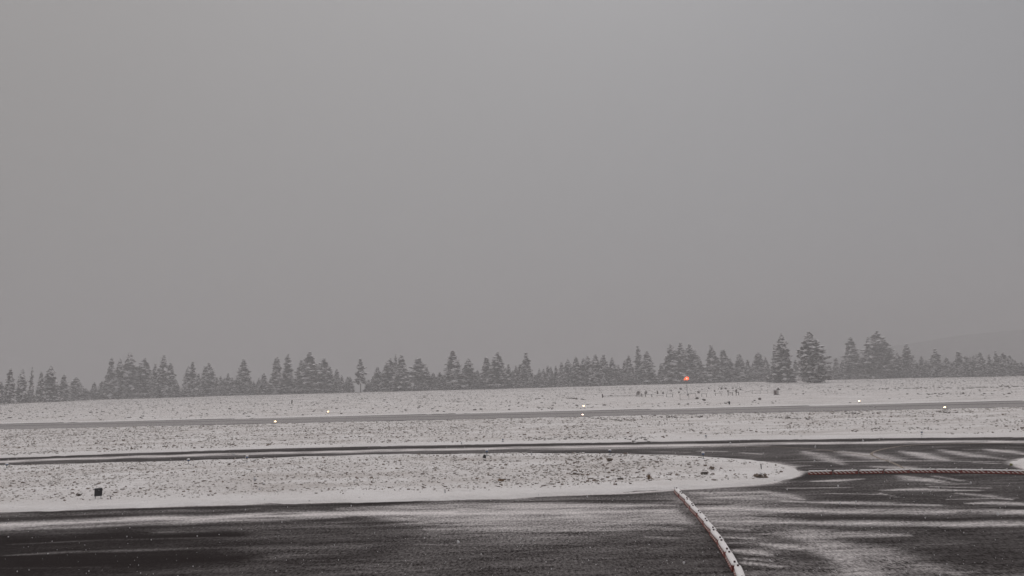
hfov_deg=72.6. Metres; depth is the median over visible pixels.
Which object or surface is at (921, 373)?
pine tree
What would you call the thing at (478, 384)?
pine tree
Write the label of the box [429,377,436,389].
pine tree
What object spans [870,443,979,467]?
taxiway marking
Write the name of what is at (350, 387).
pine tree
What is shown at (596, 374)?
pine tree
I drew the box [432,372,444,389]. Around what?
pine tree
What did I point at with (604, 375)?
pine tree
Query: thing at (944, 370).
pine tree
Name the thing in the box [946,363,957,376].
pine tree
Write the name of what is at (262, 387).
pine tree
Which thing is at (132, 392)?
pine tree
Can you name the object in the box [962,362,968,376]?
pine tree
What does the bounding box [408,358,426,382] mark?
pine tree
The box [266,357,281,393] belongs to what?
pine tree
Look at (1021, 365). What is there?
pine tree
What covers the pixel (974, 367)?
pine tree
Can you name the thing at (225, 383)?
pine tree
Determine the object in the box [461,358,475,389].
pine tree
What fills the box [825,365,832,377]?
pine tree
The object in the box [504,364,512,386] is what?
pine tree
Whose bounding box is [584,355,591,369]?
pine tree
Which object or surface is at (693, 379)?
pine tree
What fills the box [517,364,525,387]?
pine tree
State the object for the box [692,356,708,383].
pine tree
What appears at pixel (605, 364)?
pine tree
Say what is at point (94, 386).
pine tree
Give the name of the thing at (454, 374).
pine tree
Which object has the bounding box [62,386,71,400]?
pine tree
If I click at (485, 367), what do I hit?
pine tree
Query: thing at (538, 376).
pine tree
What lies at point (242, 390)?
pine tree
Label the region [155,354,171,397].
pine tree
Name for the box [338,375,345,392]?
pine tree
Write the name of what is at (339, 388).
pine tree
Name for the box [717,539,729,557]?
barrier
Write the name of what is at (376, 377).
pine tree
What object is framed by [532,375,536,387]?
pine tree
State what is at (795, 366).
pine tree
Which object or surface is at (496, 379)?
pine tree
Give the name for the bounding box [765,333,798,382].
pine tree
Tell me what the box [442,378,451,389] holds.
pine tree
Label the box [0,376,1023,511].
ground
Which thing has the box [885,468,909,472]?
barrier
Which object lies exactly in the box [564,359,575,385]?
pine tree
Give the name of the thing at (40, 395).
pine tree
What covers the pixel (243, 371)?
pine tree
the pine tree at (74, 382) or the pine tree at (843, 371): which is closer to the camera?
the pine tree at (74, 382)
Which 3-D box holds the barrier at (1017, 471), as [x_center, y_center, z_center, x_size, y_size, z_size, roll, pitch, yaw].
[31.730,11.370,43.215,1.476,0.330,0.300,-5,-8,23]
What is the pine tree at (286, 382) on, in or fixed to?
on the ground at (785, 397)
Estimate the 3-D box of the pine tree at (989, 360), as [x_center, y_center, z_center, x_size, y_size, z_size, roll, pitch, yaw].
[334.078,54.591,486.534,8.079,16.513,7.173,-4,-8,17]
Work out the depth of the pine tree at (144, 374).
520.35 m
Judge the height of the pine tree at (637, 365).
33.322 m
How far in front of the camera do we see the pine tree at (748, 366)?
552.41 m
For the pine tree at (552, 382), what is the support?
on the ground at (785, 397)
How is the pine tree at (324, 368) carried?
on the ground at (785, 397)
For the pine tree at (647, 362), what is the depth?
550.32 m
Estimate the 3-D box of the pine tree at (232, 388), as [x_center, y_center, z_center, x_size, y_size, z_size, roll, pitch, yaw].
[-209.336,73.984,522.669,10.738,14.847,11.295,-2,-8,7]
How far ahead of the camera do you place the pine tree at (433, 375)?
524.16 m
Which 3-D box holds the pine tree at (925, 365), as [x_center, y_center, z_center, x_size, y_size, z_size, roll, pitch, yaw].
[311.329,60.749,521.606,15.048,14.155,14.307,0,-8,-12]
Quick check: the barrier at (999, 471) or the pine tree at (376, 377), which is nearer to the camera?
the barrier at (999, 471)
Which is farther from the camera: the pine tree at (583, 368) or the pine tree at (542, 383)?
the pine tree at (583, 368)
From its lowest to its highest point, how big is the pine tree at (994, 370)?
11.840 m
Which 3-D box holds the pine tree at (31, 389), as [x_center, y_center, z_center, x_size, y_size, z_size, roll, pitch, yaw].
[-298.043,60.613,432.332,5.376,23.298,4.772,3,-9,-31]
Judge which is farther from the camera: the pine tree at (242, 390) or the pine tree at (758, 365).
the pine tree at (758, 365)
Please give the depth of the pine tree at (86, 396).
490.84 m
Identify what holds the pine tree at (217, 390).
on the ground at (785, 397)
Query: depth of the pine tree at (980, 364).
488.94 m
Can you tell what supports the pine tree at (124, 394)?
on the ground at (785, 397)
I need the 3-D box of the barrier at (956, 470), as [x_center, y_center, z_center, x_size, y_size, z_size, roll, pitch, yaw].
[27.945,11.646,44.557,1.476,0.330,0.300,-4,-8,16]
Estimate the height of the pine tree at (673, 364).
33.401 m
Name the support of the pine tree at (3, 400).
on the ground at (785, 397)
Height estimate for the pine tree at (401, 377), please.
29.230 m
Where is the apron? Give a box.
[0,437,1023,575]
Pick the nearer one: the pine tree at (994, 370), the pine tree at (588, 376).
the pine tree at (994, 370)
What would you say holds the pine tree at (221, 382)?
on the ground at (785, 397)
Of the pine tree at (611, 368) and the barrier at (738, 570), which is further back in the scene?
the pine tree at (611, 368)
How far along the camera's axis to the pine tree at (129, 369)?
517.58 m
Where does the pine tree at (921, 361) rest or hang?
on the ground at (785, 397)
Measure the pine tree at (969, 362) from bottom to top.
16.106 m
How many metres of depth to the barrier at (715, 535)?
27.98 m
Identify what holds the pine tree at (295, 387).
on the ground at (785, 397)
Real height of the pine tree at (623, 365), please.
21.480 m
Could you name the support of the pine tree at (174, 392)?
on the ground at (785, 397)
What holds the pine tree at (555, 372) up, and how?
on the ground at (785, 397)
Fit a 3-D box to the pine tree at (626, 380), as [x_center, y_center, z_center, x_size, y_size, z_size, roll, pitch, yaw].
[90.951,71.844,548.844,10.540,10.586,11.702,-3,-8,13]
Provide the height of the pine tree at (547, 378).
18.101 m
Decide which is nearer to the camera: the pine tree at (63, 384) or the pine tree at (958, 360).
the pine tree at (63, 384)
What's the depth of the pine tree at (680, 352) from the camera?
557.51 m
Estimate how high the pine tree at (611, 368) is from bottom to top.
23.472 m
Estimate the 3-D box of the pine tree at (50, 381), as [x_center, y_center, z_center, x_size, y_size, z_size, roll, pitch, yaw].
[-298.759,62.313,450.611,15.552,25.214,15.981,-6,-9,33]
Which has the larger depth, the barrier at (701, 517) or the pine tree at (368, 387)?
the pine tree at (368, 387)
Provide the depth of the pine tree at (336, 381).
538.95 m
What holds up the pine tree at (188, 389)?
on the ground at (785, 397)
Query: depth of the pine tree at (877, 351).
534.01 m
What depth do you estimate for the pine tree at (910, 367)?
522.24 m
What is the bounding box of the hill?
[769,329,1023,373]
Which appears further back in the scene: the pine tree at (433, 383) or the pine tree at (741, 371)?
the pine tree at (741, 371)
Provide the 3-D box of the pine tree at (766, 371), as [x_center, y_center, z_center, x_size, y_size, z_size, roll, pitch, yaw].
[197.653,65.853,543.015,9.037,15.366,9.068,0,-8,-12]
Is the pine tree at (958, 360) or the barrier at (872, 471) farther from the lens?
the pine tree at (958, 360)
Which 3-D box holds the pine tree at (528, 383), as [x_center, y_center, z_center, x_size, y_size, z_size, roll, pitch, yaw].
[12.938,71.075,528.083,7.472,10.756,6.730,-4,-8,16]
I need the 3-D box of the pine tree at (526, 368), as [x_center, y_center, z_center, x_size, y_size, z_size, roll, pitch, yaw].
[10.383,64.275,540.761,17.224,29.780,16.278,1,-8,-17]
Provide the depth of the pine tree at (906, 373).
522.75 m
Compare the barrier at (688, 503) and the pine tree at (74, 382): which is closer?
the barrier at (688, 503)
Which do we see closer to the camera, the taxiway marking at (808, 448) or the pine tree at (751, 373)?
the taxiway marking at (808, 448)
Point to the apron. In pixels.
(263, 542)
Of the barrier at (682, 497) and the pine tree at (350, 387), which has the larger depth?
the pine tree at (350, 387)
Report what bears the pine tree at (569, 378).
on the ground at (785, 397)
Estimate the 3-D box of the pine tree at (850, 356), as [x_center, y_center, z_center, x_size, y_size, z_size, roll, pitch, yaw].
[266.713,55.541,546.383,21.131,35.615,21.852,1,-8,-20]
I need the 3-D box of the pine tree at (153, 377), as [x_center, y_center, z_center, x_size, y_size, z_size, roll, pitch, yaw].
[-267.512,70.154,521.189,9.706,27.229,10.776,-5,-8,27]
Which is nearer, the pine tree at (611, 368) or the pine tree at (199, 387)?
the pine tree at (199, 387)
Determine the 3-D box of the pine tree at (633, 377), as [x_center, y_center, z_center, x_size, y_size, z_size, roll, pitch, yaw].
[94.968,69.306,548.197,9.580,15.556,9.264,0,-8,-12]
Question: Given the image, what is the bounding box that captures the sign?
[94,487,101,498]
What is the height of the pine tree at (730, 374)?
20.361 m
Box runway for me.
[0,401,1023,428]
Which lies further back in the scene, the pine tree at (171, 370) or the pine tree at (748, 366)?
the pine tree at (748, 366)
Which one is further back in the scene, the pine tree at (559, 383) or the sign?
the pine tree at (559, 383)
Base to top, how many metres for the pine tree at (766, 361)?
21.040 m
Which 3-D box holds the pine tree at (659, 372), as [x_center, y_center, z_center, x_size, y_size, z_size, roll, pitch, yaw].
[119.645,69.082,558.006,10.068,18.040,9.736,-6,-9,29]
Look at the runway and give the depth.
132.03 m
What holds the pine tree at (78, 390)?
on the ground at (785, 397)
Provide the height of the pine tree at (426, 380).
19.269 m
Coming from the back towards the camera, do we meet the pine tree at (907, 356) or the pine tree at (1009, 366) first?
the pine tree at (907, 356)
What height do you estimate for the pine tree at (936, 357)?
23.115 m
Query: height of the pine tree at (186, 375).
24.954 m
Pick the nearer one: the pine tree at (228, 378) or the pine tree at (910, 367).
the pine tree at (910, 367)
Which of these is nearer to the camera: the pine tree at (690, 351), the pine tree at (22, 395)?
the pine tree at (22, 395)
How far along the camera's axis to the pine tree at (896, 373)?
532.12 m
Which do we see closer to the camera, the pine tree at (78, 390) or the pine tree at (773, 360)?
the pine tree at (78, 390)
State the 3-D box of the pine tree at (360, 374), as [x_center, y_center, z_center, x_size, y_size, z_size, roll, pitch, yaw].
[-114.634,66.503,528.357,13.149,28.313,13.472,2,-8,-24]
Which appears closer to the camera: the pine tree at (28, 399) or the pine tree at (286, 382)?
the pine tree at (28, 399)
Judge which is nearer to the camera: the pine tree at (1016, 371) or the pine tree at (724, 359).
the pine tree at (1016, 371)
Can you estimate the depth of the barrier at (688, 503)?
35.29 m
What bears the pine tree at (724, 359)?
on the ground at (785, 397)
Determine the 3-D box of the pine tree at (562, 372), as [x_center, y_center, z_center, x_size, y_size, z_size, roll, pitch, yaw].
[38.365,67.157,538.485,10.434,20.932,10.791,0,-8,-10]
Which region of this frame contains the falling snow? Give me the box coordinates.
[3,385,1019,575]
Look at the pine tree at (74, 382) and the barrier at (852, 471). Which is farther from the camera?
the pine tree at (74, 382)
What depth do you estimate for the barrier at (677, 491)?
38.92 m
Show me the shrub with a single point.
(757, 474)
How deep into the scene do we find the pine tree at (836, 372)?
535.97 m
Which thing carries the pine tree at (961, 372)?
on the ground at (785, 397)
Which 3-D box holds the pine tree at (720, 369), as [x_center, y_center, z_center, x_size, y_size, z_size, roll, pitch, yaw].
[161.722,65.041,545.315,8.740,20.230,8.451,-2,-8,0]
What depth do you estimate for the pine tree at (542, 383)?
528.26 m
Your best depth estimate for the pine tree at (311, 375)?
525.28 m
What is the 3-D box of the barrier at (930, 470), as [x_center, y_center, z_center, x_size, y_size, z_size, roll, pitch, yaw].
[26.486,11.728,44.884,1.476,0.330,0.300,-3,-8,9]
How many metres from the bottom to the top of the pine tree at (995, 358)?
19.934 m
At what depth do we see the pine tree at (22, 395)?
423.31 m
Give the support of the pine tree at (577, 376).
on the ground at (785, 397)
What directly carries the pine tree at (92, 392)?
on the ground at (785, 397)
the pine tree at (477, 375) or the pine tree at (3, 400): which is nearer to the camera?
the pine tree at (3, 400)
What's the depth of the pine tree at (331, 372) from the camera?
540.53 m
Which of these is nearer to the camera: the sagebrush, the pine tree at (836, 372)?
the sagebrush
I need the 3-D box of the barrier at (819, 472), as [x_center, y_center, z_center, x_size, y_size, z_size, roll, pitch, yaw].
[20.070,11.963,45.392,1.476,0.330,0.300,-2,-8,4]
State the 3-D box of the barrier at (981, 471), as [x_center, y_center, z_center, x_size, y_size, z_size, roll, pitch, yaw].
[29.288,11.556,44.140,1.476,0.330,0.300,-4,-8,18]
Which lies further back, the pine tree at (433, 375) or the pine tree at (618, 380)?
the pine tree at (618, 380)
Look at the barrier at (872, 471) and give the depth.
45.07 m
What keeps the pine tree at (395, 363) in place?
on the ground at (785, 397)
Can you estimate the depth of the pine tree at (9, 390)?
403.71 m
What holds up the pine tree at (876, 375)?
on the ground at (785, 397)
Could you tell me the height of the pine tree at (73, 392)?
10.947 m
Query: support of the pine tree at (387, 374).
on the ground at (785, 397)
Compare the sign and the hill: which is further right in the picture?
the hill
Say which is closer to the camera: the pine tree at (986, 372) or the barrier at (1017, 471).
the barrier at (1017, 471)
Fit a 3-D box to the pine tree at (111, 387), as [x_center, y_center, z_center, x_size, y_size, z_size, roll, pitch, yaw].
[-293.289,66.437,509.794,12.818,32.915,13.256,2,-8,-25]
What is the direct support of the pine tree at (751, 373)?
on the ground at (785, 397)
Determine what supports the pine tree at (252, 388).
on the ground at (785, 397)
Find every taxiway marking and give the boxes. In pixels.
[752,446,871,456]
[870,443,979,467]
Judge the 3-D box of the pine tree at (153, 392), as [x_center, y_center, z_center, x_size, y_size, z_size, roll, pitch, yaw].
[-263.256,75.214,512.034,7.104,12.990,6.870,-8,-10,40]
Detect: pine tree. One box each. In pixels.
[0,389,7,403]
[3,368,17,403]
[14,369,30,402]
[25,393,32,402]
[27,367,35,401]
[35,372,46,401]
[44,365,63,401]
[55,384,63,400]
[58,374,71,397]
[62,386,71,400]
[68,376,84,395]
[70,386,77,400]
[74,383,84,399]
[83,388,89,399]
[89,382,97,396]
[89,388,96,398]
[95,381,103,398]
[101,357,119,398]
[113,358,123,398]
[118,352,140,395]
[118,388,130,398]
[128,357,152,397]
[128,386,141,397]
[147,364,157,396]
[149,382,157,397]
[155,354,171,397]
[168,363,176,394]
[168,381,180,396]
[179,366,193,396]
[182,362,201,396]
[193,373,203,396]
[200,363,216,395]
[211,378,222,395]
[219,376,223,393]
[223,378,227,392]
[225,377,239,395]
[226,373,230,385]
[235,359,252,394]
[237,377,247,394]
[248,380,255,394]
[254,373,269,394]
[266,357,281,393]
[280,354,293,393]
[290,352,325,393]
[290,360,305,393]
[316,358,334,392]
[329,367,334,392]
[331,369,339,392]
[336,383,348,392]
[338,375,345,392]
[345,377,354,392]
[352,358,369,391]
[363,379,371,391]
[370,367,384,391]
[377,358,394,390]
[389,355,412,390]
[390,354,398,390]
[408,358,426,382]
[412,380,420,390]
[418,366,432,390]
[429,373,436,389]
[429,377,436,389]
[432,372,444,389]
[441,351,468,388]
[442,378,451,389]
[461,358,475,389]
[473,378,483,389]
[474,370,481,385]
[480,357,491,388]
[485,351,510,388]
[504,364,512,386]
[512,365,521,387]
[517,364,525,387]
[521,352,535,387]
[525,375,532,387]
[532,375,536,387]
[534,368,540,387]
[538,371,545,387]
[544,366,551,386]
[548,377,556,386]
[553,366,557,379]
[555,362,567,385]
[555,373,563,386]
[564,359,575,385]
[567,369,573,385]
[571,357,584,385]
[579,358,587,385]
[583,370,591,385]
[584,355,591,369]
[586,355,605,385]
[599,357,609,385]
[600,354,608,380]
[607,357,623,384]
[614,365,622,384]
[621,360,625,379]
[623,355,636,379]
[623,373,632,384]
[629,366,637,384]
[633,346,642,382]
[637,351,659,384]
[656,363,663,379]
[658,373,665,383]
[659,344,689,383]
[677,342,689,382]
[685,344,706,378]
[685,367,690,383]
[687,372,697,382]
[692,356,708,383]
[703,345,724,382]
[717,359,723,381]
[719,349,728,381]
[723,358,738,381]
[733,354,748,381]
[745,359,750,373]
[747,367,754,381]
[751,370,762,381]
[752,352,763,374]
[762,363,770,380]
[763,357,770,375]
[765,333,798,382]
[770,344,776,376]
[792,359,802,380]
[795,330,832,382]
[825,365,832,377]
[830,361,843,379]
[831,357,843,376]
[839,337,869,378]
[839,359,848,378]
[851,363,858,378]
[860,330,902,378]
[872,370,883,378]
[892,369,900,377]
[898,368,911,377]
[899,344,918,375]
[908,359,916,377]
[917,356,924,375]
[917,365,926,377]
[918,360,930,376]
[926,359,940,377]
[929,349,941,376]
[939,360,949,376]
[945,357,950,367]
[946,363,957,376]
[953,351,962,372]
[956,364,966,376]
[962,355,967,367]
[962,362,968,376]
[966,356,973,376]
[970,359,977,376]
[974,352,986,375]
[980,365,991,376]
[986,355,991,370]
[990,361,999,376]
[992,351,998,366]
[996,352,1009,367]
[997,360,1009,375]
[1005,361,1013,375]
[1009,360,1021,375]
[1018,362,1023,374]
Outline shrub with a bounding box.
[754,472,767,477]
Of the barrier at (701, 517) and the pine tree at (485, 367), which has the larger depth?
the pine tree at (485, 367)
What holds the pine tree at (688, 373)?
on the ground at (785, 397)
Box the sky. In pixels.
[0,0,1023,394]
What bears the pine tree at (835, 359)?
on the ground at (785, 397)
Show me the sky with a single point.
(221, 184)
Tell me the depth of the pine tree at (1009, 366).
479.65 m
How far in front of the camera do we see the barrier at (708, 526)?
29.82 m
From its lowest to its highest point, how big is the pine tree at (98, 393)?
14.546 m
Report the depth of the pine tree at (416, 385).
519.38 m
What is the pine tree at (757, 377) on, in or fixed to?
on the ground at (785, 397)
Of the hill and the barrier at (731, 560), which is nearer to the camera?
the barrier at (731, 560)
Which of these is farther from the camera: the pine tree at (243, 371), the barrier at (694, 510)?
the pine tree at (243, 371)
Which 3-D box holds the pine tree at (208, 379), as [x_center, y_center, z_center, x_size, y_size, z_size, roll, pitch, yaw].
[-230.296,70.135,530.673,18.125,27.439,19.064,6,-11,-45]
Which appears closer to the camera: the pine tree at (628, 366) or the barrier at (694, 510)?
the barrier at (694, 510)
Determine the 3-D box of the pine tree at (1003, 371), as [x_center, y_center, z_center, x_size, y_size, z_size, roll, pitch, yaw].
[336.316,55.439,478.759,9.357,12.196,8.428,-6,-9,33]
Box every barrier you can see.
[674,487,681,497]
[679,493,689,501]
[684,498,694,508]
[689,505,701,516]
[697,512,708,524]
[703,520,716,533]
[709,529,723,543]
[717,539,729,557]
[725,551,737,571]
[733,564,744,575]
[808,469,832,474]
[833,469,857,473]
[859,468,883,473]
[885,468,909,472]
[910,468,936,472]
[936,468,962,472]
[962,468,987,473]
[987,468,1011,473]
[1011,470,1023,473]
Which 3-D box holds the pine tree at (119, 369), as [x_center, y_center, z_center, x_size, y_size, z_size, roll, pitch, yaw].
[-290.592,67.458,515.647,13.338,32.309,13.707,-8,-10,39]
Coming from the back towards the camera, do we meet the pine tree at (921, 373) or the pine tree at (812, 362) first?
the pine tree at (921, 373)
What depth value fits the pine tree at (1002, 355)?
491.71 m
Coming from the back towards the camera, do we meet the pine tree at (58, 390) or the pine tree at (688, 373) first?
the pine tree at (688, 373)
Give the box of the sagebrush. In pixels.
[0,376,1023,420]
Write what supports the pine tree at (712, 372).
on the ground at (785, 397)
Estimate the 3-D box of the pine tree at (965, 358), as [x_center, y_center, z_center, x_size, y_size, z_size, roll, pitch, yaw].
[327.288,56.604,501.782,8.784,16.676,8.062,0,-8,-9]
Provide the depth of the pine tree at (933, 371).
514.00 m
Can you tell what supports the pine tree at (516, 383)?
on the ground at (785, 397)
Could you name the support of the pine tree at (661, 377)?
on the ground at (785, 397)
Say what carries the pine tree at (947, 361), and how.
on the ground at (785, 397)
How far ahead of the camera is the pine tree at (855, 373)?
536.26 m

